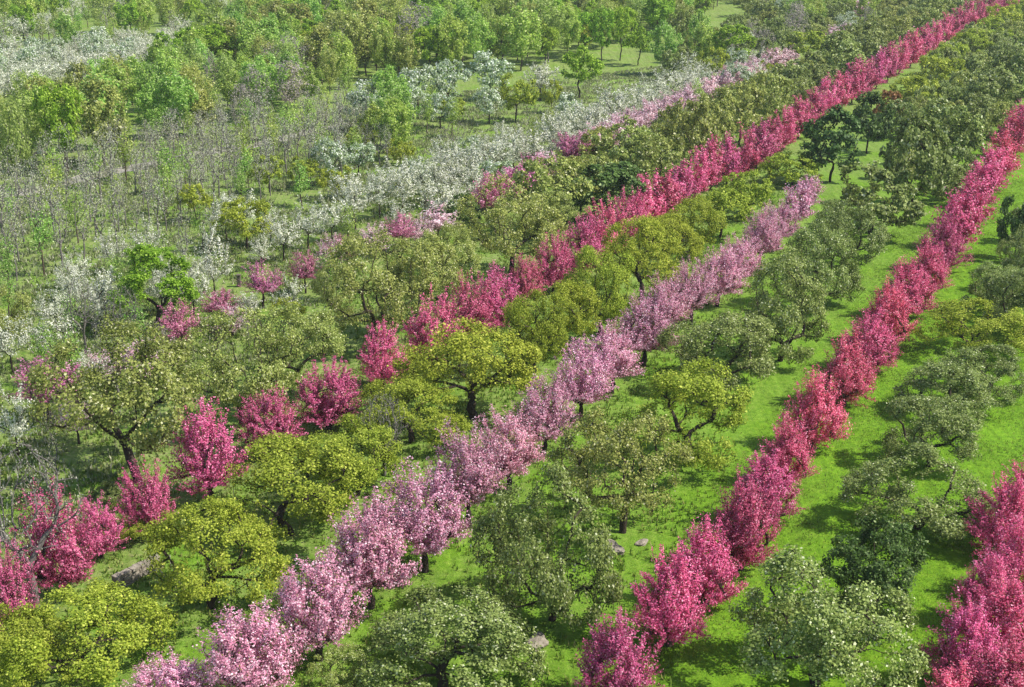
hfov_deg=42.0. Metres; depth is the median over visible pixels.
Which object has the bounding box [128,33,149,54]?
white blossom tree
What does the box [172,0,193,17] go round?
olive brown tree
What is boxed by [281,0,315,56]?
deep green woodland tree
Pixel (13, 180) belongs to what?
bare grey tree
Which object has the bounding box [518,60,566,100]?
white blossom tree
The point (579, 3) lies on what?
deep green woodland tree
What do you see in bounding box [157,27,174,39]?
white blossom tree
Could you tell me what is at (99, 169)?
bare grey tree
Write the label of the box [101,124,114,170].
bare grey tree
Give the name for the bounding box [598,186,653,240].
crimson blossom tree
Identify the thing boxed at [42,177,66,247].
bare grey tree
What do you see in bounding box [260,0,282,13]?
woodland tree
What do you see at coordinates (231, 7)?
woodland tree
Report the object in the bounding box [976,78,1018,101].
olive green tree
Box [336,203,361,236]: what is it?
slim green tree
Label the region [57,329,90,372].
slim green tree
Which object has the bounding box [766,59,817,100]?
grey green tree
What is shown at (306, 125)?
bare grey tree
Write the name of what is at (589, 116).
white blossom tree
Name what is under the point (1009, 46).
grey green tree
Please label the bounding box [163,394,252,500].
crimson blossom tree
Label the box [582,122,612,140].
pale pink blossom tree
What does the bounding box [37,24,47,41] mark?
bare grey tree
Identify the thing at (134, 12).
bright green tree
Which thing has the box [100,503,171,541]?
yellow green tree
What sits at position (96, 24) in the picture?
slim green tree
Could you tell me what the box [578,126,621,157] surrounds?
olive green tree
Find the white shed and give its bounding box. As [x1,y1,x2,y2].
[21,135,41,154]
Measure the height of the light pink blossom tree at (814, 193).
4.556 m
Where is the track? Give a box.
[2,124,352,196]
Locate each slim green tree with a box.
[0,11,12,47]
[0,184,16,227]
[0,234,16,288]
[0,271,15,315]
[23,206,56,275]
[29,320,59,374]
[34,13,49,35]
[37,166,64,207]
[38,154,62,203]
[39,142,65,198]
[46,332,80,392]
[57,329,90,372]
[58,289,82,337]
[63,2,74,15]
[64,189,91,242]
[73,7,82,27]
[80,3,90,25]
[81,0,89,19]
[83,141,102,184]
[92,9,107,25]
[103,253,128,293]
[104,171,122,216]
[106,17,120,41]
[113,129,139,179]
[118,113,134,143]
[119,301,149,349]
[136,18,149,38]
[144,106,163,144]
[148,137,177,193]
[154,160,177,212]
[172,141,194,191]
[174,296,192,326]
[178,105,196,148]
[188,202,211,251]
[203,74,214,105]
[207,84,227,119]
[216,45,228,69]
[232,161,248,204]
[233,129,253,171]
[236,116,252,145]
[237,96,258,126]
[239,146,255,185]
[258,311,286,356]
[261,114,280,155]
[265,103,279,127]
[274,101,296,148]
[275,105,288,126]
[284,98,306,144]
[289,161,313,206]
[300,96,317,142]
[312,119,331,155]
[313,244,343,287]
[315,86,330,118]
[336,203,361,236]
[337,62,354,100]
[342,236,363,284]
[344,125,363,168]
[346,54,357,87]
[348,122,363,156]
[403,118,415,140]
[421,95,434,133]
[425,81,435,102]
[444,96,463,135]
[528,114,540,144]
[541,106,557,142]
[690,77,704,103]
[769,43,782,61]
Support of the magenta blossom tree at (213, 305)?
on the ground at (770, 392)
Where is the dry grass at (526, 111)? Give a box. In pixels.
[0,51,768,566]
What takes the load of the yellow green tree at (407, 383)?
on the ground at (770, 392)
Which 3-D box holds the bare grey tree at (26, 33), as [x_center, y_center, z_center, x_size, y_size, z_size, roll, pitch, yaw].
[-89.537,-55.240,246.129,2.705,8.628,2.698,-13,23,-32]
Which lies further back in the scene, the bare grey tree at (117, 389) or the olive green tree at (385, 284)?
the olive green tree at (385, 284)
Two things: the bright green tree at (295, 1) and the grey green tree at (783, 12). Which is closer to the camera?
the bright green tree at (295, 1)
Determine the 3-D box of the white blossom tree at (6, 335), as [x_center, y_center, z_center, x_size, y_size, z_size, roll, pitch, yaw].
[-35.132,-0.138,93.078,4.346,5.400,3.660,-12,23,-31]
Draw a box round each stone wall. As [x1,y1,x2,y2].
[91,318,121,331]
[111,554,163,586]
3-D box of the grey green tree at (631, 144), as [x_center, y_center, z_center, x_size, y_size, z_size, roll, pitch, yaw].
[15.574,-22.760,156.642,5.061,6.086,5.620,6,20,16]
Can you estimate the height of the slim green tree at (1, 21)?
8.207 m
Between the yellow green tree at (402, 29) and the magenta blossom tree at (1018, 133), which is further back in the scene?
the yellow green tree at (402, 29)
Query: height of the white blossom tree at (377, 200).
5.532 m
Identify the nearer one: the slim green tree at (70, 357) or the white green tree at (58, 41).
the slim green tree at (70, 357)
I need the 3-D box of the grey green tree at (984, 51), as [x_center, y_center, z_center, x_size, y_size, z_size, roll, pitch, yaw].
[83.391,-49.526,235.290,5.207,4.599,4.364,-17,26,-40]
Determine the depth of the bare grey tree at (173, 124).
166.68 m
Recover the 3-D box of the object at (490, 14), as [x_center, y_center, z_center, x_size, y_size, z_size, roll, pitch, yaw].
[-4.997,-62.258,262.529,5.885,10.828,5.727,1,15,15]
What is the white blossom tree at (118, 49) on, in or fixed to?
on the ground at (770, 392)
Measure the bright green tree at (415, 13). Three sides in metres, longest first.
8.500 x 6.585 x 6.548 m
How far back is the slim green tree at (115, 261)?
109.95 m
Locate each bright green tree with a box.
[5,3,34,39]
[30,78,83,172]
[36,0,59,15]
[48,0,73,11]
[106,243,200,327]
[112,0,146,31]
[145,31,186,63]
[173,26,207,59]
[180,0,207,26]
[192,22,235,78]
[253,0,263,8]
[284,0,318,15]
[285,17,317,44]
[315,0,347,21]
[367,18,393,65]
[370,9,398,54]
[381,35,416,72]
[405,6,426,28]
[409,0,432,5]
[411,25,446,72]
[414,6,433,26]
[416,0,440,14]
[425,17,455,69]
[439,1,457,12]
[468,0,488,19]
[479,0,491,9]
[487,15,519,60]
[533,24,560,63]
[537,0,562,12]
[540,3,563,48]
[561,44,604,98]
[562,3,581,27]
[569,11,598,55]
[580,0,601,36]
[589,4,614,60]
[598,18,621,41]
[609,7,637,60]
[613,5,637,43]
[621,26,651,65]
[642,0,681,26]
[646,0,670,27]
[692,0,711,15]
[709,23,757,57]
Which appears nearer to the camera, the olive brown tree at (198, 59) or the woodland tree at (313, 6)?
the olive brown tree at (198, 59)
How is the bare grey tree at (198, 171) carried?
on the ground at (770, 392)
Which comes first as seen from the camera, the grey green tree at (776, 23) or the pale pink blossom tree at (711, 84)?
the pale pink blossom tree at (711, 84)
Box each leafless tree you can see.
[0,438,85,606]
[60,278,100,353]
[99,284,141,344]
[137,321,172,346]
[195,48,218,97]
[226,81,252,126]
[238,63,273,123]
[260,42,276,64]
[266,56,313,116]
[277,30,304,59]
[296,41,317,75]
[358,393,409,475]
[365,123,392,164]
[393,1,428,46]
[417,4,432,22]
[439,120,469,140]
[515,119,537,144]
[721,25,738,62]
[745,18,762,53]
[757,30,775,51]
[785,0,811,28]
[785,4,810,36]
[860,5,876,20]
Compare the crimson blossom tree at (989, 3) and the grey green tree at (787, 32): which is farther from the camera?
the crimson blossom tree at (989, 3)
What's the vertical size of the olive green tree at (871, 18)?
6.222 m
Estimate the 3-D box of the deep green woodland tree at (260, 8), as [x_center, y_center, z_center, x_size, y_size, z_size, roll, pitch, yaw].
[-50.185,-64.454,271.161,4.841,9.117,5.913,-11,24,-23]
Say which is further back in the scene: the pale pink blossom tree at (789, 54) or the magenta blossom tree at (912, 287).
the pale pink blossom tree at (789, 54)
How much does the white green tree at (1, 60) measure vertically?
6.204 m
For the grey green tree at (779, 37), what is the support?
on the ground at (770, 392)
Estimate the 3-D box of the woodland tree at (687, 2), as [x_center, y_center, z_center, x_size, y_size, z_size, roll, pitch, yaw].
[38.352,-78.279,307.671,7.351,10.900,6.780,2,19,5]
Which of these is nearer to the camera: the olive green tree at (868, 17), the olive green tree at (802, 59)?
the olive green tree at (802, 59)
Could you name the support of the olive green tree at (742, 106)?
on the ground at (770, 392)
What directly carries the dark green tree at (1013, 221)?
on the ground at (770, 392)
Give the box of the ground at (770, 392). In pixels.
[0,0,1023,686]
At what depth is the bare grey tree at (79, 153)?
145.96 m
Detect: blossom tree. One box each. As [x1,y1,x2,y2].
[0,12,31,47]
[0,32,23,68]
[0,53,24,78]
[0,66,21,99]
[0,72,21,100]
[0,310,41,373]
[0,378,45,455]
[0,538,41,633]
[1,44,28,67]
[1,351,81,421]
[3,59,52,88]
[8,472,108,590]
[11,41,34,61]
[14,305,81,361]
[18,62,47,83]
[23,50,64,81]
[25,13,52,38]
[26,50,53,68]
[29,44,54,65]
[29,281,77,329]
[39,10,56,39]
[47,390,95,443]
[49,254,89,300]
[50,246,94,285]
[52,4,78,22]
[52,51,75,78]
[52,270,93,313]
[53,49,72,68]
[53,55,85,82]
[58,43,73,60]
[64,39,76,57]
[64,49,94,70]
[64,266,136,320]
[65,348,127,379]
[66,46,82,56]
[68,35,81,52]
[69,47,106,74]
[70,0,87,15]
[70,30,89,53]
[71,350,112,396]
[74,265,124,316]
[74,489,130,557]
[77,57,98,78]
[86,47,110,69]
[93,224,133,272]
[96,339,163,376]
[98,42,132,68]
[112,28,134,44]
[112,454,181,532]
[114,24,130,38]
[118,40,147,60]
[120,646,219,686]
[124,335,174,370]
[125,27,139,39]
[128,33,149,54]
[128,212,167,248]
[132,39,145,56]
[137,30,152,44]
[137,34,152,47]
[137,50,148,69]
[141,254,179,288]
[144,263,175,310]
[155,24,175,40]
[155,298,201,343]
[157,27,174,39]
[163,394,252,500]
[169,16,190,31]
[172,252,208,278]
[175,18,192,40]
[178,266,220,315]
[189,221,235,293]
[191,595,308,686]
[197,285,240,315]
[200,303,254,335]
[206,191,249,239]
[221,189,261,229]
[228,381,307,454]
[231,291,266,325]
[236,259,286,308]
[244,230,275,268]
[250,200,280,244]
[261,210,302,260]
[262,545,371,661]
[268,269,309,320]
[280,194,330,247]
[283,249,322,293]
[285,553,315,571]
[288,355,366,429]
[312,192,351,240]
[312,231,342,271]
[317,233,351,259]
[317,486,422,609]
[326,168,361,212]
[334,170,373,228]
[351,221,398,248]
[354,315,409,388]
[362,163,390,193]
[363,167,399,217]
[371,456,477,572]
[376,156,412,192]
[379,199,414,223]
[381,156,423,210]
[384,209,417,245]
[398,283,464,366]
[405,153,444,208]
[407,213,436,240]
[415,200,460,236]
[417,178,458,227]
[421,149,452,177]
[422,415,511,527]
[425,134,462,166]
[425,148,468,191]
[436,175,471,210]
[436,266,499,334]
[447,143,482,190]
[457,164,486,193]
[463,145,480,165]
[465,131,507,169]
[469,169,506,224]
[470,261,527,330]
[473,402,549,493]
[476,136,490,156]
[483,171,523,198]
[488,120,513,142]
[489,125,529,163]
[496,163,536,194]
[498,136,530,167]
[504,250,546,299]
[507,128,530,148]
[510,369,579,455]
[512,124,549,158]
[516,152,545,188]
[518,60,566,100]
[530,106,570,149]
[531,139,555,164]
[532,149,564,175]
[534,230,574,292]
[541,106,588,142]
[547,330,619,420]
[548,121,578,158]
[551,131,592,158]
[552,210,610,278]
[562,104,583,128]
[567,607,664,686]
[569,129,594,155]
[572,92,613,129]
[576,114,600,133]
[581,191,630,258]
[582,103,609,124]
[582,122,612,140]
[583,317,646,393]
[589,80,632,117]
[598,112,623,145]
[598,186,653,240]
[608,98,627,115]
[608,108,638,136]
[612,287,682,366]
[619,83,649,111]
[620,107,652,127]
[624,168,668,217]
[628,542,719,654]
[629,71,666,100]
[630,81,660,105]
[630,95,666,127]
[636,269,696,326]
[647,97,668,116]
[648,167,686,217]
[650,65,685,95]
[654,83,672,100]
[655,90,686,112]
[662,158,700,208]
[666,81,699,109]
[666,254,723,322]
[668,52,702,81]
[669,512,747,606]
[676,68,695,90]
[676,82,712,105]
[684,74,705,94]
[684,145,716,195]
[690,243,750,306]
[695,74,724,96]
[695,132,728,189]
[699,61,716,79]
[702,68,735,87]
[708,464,786,570]
[716,63,747,86]
[716,130,743,184]
[719,232,765,287]
[721,444,806,526]
[730,121,762,172]
[734,59,759,80]
[734,117,780,168]
[739,203,785,264]
[744,51,771,74]
[746,47,765,62]
[746,408,820,485]
[749,62,768,83]
[755,117,786,157]
[756,198,802,248]
[762,47,787,69]
[771,105,800,149]
[775,364,855,449]
[777,179,818,231]
[779,45,799,63]
[781,95,818,138]
[796,172,824,207]
[797,86,827,121]
[810,325,878,408]
[816,72,840,114]
[822,21,850,39]
[825,70,856,110]
[839,304,903,373]
[840,57,870,102]
[846,0,871,18]
[847,272,926,341]
[853,55,880,91]
[867,48,892,88]
[870,254,941,317]
[875,41,904,82]
[892,37,912,73]
[894,235,955,293]
[898,26,928,67]
[913,24,936,55]
[913,211,974,268]
[915,586,1012,686]
[924,187,984,245]
[924,658,977,686]
[926,19,945,50]
[933,11,959,42]
[946,543,1022,620]
[947,164,998,224]
[949,5,969,35]
[951,568,1023,660]
[954,1,982,25]
[956,627,1023,686]
[962,154,1001,208]
[962,471,1023,558]
[972,0,990,25]
[972,142,1021,190]
[972,511,1023,592]
[979,0,999,15]
[982,120,1022,171]
[990,0,1013,9]
[993,104,1023,154]
[993,455,1023,517]
[1003,98,1023,137]
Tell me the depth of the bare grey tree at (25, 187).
134.33 m
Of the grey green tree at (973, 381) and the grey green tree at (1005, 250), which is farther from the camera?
the grey green tree at (1005, 250)
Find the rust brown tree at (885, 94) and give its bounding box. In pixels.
[872,89,903,116]
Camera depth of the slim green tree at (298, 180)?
139.75 m
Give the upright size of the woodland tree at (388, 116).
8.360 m
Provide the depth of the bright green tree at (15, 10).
275.31 m
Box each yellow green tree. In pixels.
[0,576,178,686]
[0,599,81,686]
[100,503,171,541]
[140,494,292,608]
[160,66,193,124]
[175,183,213,218]
[210,430,370,546]
[211,195,272,248]
[246,154,285,192]
[270,296,307,326]
[286,155,319,188]
[296,412,408,496]
[299,25,324,50]
[315,165,351,199]
[343,125,369,152]
[357,373,471,446]
[384,138,415,163]
[387,315,542,420]
[390,34,418,57]
[394,24,414,46]
[438,97,467,120]
[497,72,540,120]
[500,288,568,372]
[536,279,603,352]
[540,79,562,105]
[561,243,637,340]
[564,23,591,46]
[597,213,690,300]
[615,356,755,470]
[637,212,704,268]
[657,192,729,254]
[681,188,755,237]
[694,46,729,71]
[716,169,775,208]
[757,60,777,73]
[758,150,824,184]
[783,30,826,55]
[879,75,943,102]
[908,54,968,86]
[910,297,1023,357]
[920,41,969,70]
[949,28,993,56]
[968,16,1013,39]
[985,3,1023,27]
[1005,0,1023,21]
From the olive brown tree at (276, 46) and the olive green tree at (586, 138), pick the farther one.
the olive brown tree at (276, 46)
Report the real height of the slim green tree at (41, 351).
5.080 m
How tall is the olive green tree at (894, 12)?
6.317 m
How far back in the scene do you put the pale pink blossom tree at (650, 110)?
181.91 m
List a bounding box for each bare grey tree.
[0,15,8,48]
[0,143,10,198]
[0,162,10,233]
[0,186,14,248]
[1,209,25,280]
[3,142,21,195]
[4,166,21,201]
[5,198,26,261]
[6,169,29,242]
[11,159,42,220]
[19,20,31,63]
[23,172,48,233]
[24,157,39,203]
[24,183,48,253]
[30,136,48,189]
[36,131,61,167]
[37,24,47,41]
[37,165,60,230]
[37,409,67,488]
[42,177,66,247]
[46,201,72,267]
[52,122,73,183]
[54,156,74,213]
[59,158,83,216]
[72,125,90,178]
[72,201,93,260]
[73,155,89,208]
[74,142,92,190]
[74,168,108,236]
[77,164,96,221]
[82,139,112,203]
[84,194,111,252]
[91,131,104,174]
[91,316,108,367]
[96,122,117,179]
[96,333,128,407]
[97,3,109,30]
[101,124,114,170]
[101,133,123,191]
[102,183,125,246]
[104,167,125,231]
[107,2,116,31]
[108,114,127,166]
[110,161,124,209]
[115,177,129,225]
[124,125,143,170]
[124,141,139,191]
[126,193,143,241]
[132,145,148,205]
[132,152,156,218]
[134,122,151,162]
[140,119,153,159]
[140,145,153,186]
[143,127,163,184]
[143,176,168,237]
[144,149,158,198]
[146,125,161,167]
[151,175,172,230]
[152,119,165,149]
[157,112,181,167]
[162,127,178,180]
[163,109,179,152]
[164,9,176,30]
[167,106,189,164]
[169,164,185,209]
[171,167,187,222]
[172,209,193,259]
[173,235,188,275]
[178,133,196,176]
[178,137,199,188]
[182,119,200,161]
[190,113,211,168]
[190,146,210,196]
[190,156,210,217]
[191,110,209,151]
[194,145,207,183]
[195,109,207,143]
[198,148,223,212]
[201,136,217,183]
[201,205,216,261]
[202,110,218,168]
[206,140,225,196]
[208,109,228,153]
[209,100,221,137]
[213,127,230,179]
[215,94,228,139]
[215,114,233,164]
[217,101,228,148]
[221,130,248,192]
[222,157,236,204]
[229,134,242,174]
[230,98,241,134]
[231,118,247,162]
[237,296,253,338]
[245,108,259,156]
[246,97,258,145]
[249,107,269,167]
[249,154,264,199]
[255,88,274,142]
[256,107,267,150]
[257,124,273,170]
[257,141,278,195]
[260,134,276,178]
[272,114,283,153]
[273,114,295,171]
[282,119,293,160]
[285,123,299,161]
[289,113,302,159]
[295,94,305,133]
[297,109,316,158]
[298,113,313,148]
[300,91,315,130]
[302,134,312,181]
[304,120,327,178]
[309,97,321,137]
[311,102,326,143]
[312,84,322,124]
[318,93,329,132]
[319,104,331,137]
[328,95,343,134]
[329,104,346,161]
[330,79,349,131]
[330,122,345,173]
[331,100,349,135]
[331,107,342,132]
[334,136,343,171]
[342,98,356,126]
[350,101,361,125]
[353,103,367,132]
[355,124,370,157]
[358,91,369,135]
[381,124,395,166]
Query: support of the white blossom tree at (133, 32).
on the ground at (770, 392)
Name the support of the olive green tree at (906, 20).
on the ground at (770, 392)
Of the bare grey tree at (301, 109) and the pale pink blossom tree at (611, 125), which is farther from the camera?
the bare grey tree at (301, 109)
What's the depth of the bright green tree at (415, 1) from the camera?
296.37 m
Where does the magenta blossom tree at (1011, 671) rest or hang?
on the ground at (770, 392)
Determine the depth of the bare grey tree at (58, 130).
150.76 m
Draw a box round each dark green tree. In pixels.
[446,193,480,221]
[558,161,648,221]
[799,103,864,181]
[817,510,929,620]
[852,91,895,153]
[996,194,1023,259]
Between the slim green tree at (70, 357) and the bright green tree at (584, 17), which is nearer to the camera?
the slim green tree at (70, 357)
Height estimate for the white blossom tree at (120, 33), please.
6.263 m
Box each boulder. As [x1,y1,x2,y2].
[526,632,548,650]
[609,539,624,554]
[634,538,647,545]
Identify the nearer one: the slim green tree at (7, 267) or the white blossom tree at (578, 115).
the slim green tree at (7, 267)
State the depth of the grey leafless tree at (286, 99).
191.60 m
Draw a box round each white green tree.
[0,56,7,72]
[11,45,43,69]
[22,36,42,51]
[33,43,62,64]
[36,37,64,58]
[74,34,89,47]
[78,34,104,58]
[83,25,111,41]
[88,45,114,55]
[90,31,113,52]
[102,41,135,61]
[115,36,135,54]
[308,136,352,174]
[342,79,385,133]
[342,142,376,175]
[390,86,429,116]
[396,64,445,113]
[399,156,429,183]
[425,92,456,126]
[428,58,471,103]
[450,134,479,166]
[465,49,514,99]
[470,84,507,123]
[478,159,512,180]
[555,92,585,122]
[695,70,711,83]
[718,47,748,68]
[720,62,752,83]
[774,0,787,10]
[834,14,856,27]
[840,11,856,23]
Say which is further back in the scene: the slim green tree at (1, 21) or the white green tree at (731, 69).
the slim green tree at (1, 21)
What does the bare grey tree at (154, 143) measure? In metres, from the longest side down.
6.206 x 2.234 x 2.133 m
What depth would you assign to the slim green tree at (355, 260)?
112.02 m
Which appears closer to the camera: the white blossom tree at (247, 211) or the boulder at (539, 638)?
the boulder at (539, 638)
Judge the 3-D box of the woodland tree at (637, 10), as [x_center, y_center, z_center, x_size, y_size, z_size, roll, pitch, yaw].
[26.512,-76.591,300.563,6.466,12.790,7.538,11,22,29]
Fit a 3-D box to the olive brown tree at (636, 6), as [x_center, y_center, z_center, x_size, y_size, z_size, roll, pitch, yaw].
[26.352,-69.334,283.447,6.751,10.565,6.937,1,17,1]
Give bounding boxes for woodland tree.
[0,0,9,18]
[5,0,45,34]
[13,82,65,154]
[18,0,48,35]
[21,70,51,94]
[23,75,47,132]
[31,76,55,91]
[48,71,80,118]
[50,11,82,44]
[59,59,92,122]
[74,73,129,166]
[76,70,130,149]
[85,56,104,78]
[86,56,140,102]
[119,56,149,105]
[120,54,156,114]
[121,0,151,22]
[123,0,156,33]
[131,60,167,108]
[132,83,168,132]
[138,37,178,84]
[149,68,200,136]
[152,44,193,80]
[154,0,180,27]
[159,82,188,129]
[177,27,212,85]
[179,84,216,135]
[185,38,216,72]
[190,5,232,70]
[215,16,243,62]
[215,67,244,115]
[223,0,260,37]
[225,8,258,55]
[226,53,250,77]
[228,16,272,61]
[232,0,256,12]
[235,62,278,120]
[236,37,263,64]
[237,9,276,36]
[237,58,269,104]
[252,4,265,18]
[253,50,289,115]
[256,12,292,41]
[259,32,280,54]
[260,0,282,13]
[260,0,293,25]
[268,5,301,39]
[270,49,307,81]
[275,27,308,61]
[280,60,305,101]
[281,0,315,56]
[285,0,325,25]
[294,32,316,65]
[295,61,324,106]
[300,22,335,83]
[317,9,344,34]
[320,29,356,89]
[320,30,340,66]
[324,0,351,17]
[335,1,352,15]
[341,10,370,68]
[342,10,381,74]
[350,0,379,19]
[357,101,389,143]
[358,15,390,70]
[366,22,404,78]
[366,64,411,104]
[366,78,421,133]
[367,94,415,154]
[374,8,400,40]
[389,30,420,72]
[393,2,420,30]
[415,4,454,61]
[421,9,458,60]
[422,0,455,13]
[430,11,469,70]
[445,0,474,6]
[451,1,478,61]
[458,0,478,12]
[463,10,498,64]
[485,15,516,64]
[487,0,516,44]
[496,5,543,70]
[502,0,533,14]
[511,1,530,18]
[554,3,581,52]
[571,0,589,31]
[595,0,629,22]
[630,0,645,30]
[647,19,683,63]
[663,0,688,29]
[665,3,700,45]
[682,0,693,10]
[683,0,697,25]
[683,9,714,53]
[685,21,718,59]
[694,0,713,15]
[783,0,819,27]
[798,0,824,31]
[811,1,827,18]
[842,0,857,12]
[851,0,882,16]
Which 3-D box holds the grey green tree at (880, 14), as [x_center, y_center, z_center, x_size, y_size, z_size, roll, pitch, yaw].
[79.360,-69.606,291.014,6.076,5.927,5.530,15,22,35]
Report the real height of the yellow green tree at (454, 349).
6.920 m
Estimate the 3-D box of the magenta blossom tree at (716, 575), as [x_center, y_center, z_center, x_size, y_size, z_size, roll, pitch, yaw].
[9.156,10.334,63.656,3.750,5.289,4.160,-7,20,-19]
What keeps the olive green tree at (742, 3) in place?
on the ground at (770, 392)
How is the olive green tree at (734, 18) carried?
on the ground at (770, 392)
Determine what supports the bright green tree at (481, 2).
on the ground at (770, 392)
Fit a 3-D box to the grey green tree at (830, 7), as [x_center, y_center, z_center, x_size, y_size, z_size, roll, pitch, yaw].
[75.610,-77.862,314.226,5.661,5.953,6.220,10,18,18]
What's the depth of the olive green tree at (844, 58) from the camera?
230.68 m
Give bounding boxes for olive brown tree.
[0,89,34,190]
[0,95,53,169]
[0,101,19,144]
[4,66,36,115]
[38,83,92,152]
[47,7,71,47]
[88,0,117,29]
[89,48,132,100]
[91,0,109,13]
[155,0,179,16]
[166,41,212,88]
[168,58,214,116]
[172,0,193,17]
[180,59,213,99]
[202,0,224,16]
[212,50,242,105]
[241,0,259,18]
[249,30,278,65]
[269,39,294,77]
[276,41,308,77]
[317,46,345,93]
[318,7,370,77]
[350,0,377,13]
[367,0,410,29]
[382,0,408,11]
[433,2,453,14]
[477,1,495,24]
[516,0,538,56]
[528,0,567,61]
[556,1,575,46]
[580,0,595,26]
[587,0,614,48]
[624,0,651,31]
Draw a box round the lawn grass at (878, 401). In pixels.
[609,176,1023,686]
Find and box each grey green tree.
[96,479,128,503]
[350,581,548,686]
[468,461,627,631]
[589,131,625,161]
[623,125,662,166]
[655,307,777,392]
[658,48,687,79]
[666,46,697,72]
[679,115,714,147]
[720,19,743,47]
[725,29,755,59]
[726,13,749,31]
[728,544,931,686]
[738,14,761,35]
[739,244,831,365]
[748,0,778,24]
[753,23,774,48]
[755,37,780,65]
[765,12,787,23]
[765,16,794,36]
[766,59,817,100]
[768,14,792,31]
[770,29,798,57]
[773,5,797,24]
[777,26,804,49]
[778,0,789,13]
[778,28,804,56]
[780,218,866,309]
[793,50,838,89]
[800,11,826,36]
[809,198,890,267]
[813,64,833,90]
[815,28,866,85]
[822,1,845,14]
[826,3,858,25]
[831,160,927,236]
[835,442,998,542]
[843,14,860,26]
[847,20,891,61]
[870,11,883,16]
[871,21,893,43]
[878,106,952,204]
[879,392,987,466]
[881,98,922,134]
[884,140,915,172]
[891,5,938,36]
[891,346,1017,413]
[906,85,937,117]
[913,96,989,163]
[917,63,940,84]
[919,75,955,97]
[927,45,959,73]
[930,164,965,201]
[936,0,976,12]
[936,81,963,105]
[936,159,974,192]
[940,37,968,57]
[940,109,983,148]
[945,92,997,142]
[945,342,1023,400]
[946,146,977,181]
[948,70,975,102]
[958,54,1009,85]
[959,26,987,48]
[959,261,1023,316]
[962,38,979,56]
[963,21,992,36]
[963,53,986,70]
[963,65,1023,113]
[967,93,996,124]
[979,32,1012,53]
[980,268,1023,334]
[981,49,993,60]
[981,58,1013,70]
[985,43,1023,90]
[987,40,1003,58]
[988,41,1014,59]
[989,103,1018,128]
[990,17,1016,34]
[990,33,1011,43]
[992,22,1007,31]
[995,224,1023,268]
[996,30,1015,45]
[1000,229,1023,283]
[1005,31,1023,53]
[1007,34,1018,44]
[1010,202,1023,231]
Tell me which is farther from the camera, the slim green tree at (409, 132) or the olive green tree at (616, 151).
the slim green tree at (409, 132)
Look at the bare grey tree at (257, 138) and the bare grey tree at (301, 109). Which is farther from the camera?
the bare grey tree at (301, 109)
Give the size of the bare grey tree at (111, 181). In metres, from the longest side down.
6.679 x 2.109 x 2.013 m
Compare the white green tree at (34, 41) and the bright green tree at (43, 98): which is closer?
the bright green tree at (43, 98)
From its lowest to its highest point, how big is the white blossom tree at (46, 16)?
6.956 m
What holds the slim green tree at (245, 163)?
on the ground at (770, 392)
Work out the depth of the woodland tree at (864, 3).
306.65 m
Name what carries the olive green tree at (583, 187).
on the ground at (770, 392)
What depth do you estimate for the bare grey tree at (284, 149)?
154.86 m
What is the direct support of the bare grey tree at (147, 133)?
on the ground at (770, 392)
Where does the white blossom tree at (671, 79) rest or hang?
on the ground at (770, 392)
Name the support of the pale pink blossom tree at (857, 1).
on the ground at (770, 392)
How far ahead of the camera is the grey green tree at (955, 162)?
145.46 m
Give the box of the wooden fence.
[0,157,72,172]
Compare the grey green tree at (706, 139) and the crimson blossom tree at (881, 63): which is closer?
the grey green tree at (706, 139)
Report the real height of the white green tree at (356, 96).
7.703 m
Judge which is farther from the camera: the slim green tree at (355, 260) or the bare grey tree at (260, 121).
the bare grey tree at (260, 121)
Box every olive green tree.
[0,283,33,349]
[21,314,202,482]
[174,303,308,424]
[241,302,348,389]
[305,642,389,686]
[310,264,346,316]
[312,227,433,351]
[380,228,465,324]
[410,220,483,299]
[452,172,568,278]
[502,148,593,232]
[523,186,579,246]
[545,405,696,533]
[547,155,579,180]
[560,157,604,210]
[572,152,618,176]
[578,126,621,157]
[589,114,663,184]
[593,149,619,169]
[631,133,692,192]
[646,122,678,159]
[652,101,699,150]
[657,95,723,166]
[675,37,707,58]
[686,86,743,155]
[697,85,741,117]
[705,27,723,56]
[708,78,773,145]
[729,13,755,30]
[733,0,753,15]
[742,69,797,114]
[743,81,773,112]
[744,0,765,14]
[744,72,775,96]
[748,0,774,12]
[754,9,777,27]
[759,88,794,121]
[767,86,796,117]
[785,78,814,109]
[791,72,815,101]
[796,56,825,72]
[801,20,827,47]
[814,16,837,34]
[818,0,841,16]
[822,51,848,64]
[823,53,844,70]
[824,0,844,13]
[839,22,863,36]
[857,14,879,27]
[867,9,918,56]
[868,0,898,8]
[868,13,891,27]
[876,4,899,18]
[881,0,908,10]
[885,16,912,43]
[894,149,924,183]
[897,92,928,126]
[898,9,924,27]
[908,0,956,21]
[910,8,932,27]
[918,2,942,20]
[931,97,968,125]
[935,0,947,23]
[948,70,977,99]
[958,50,992,68]
[964,26,990,48]
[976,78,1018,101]
[985,100,1017,137]
[1000,20,1023,37]
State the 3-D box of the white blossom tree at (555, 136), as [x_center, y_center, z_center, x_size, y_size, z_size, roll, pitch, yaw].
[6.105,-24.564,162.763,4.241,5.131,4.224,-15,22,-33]
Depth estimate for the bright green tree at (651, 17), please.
281.23 m
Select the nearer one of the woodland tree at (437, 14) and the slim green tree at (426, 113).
the slim green tree at (426, 113)
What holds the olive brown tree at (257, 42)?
on the ground at (770, 392)
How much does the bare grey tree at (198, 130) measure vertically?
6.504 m
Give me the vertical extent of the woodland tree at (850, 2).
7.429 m
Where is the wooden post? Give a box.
[236,274,240,286]

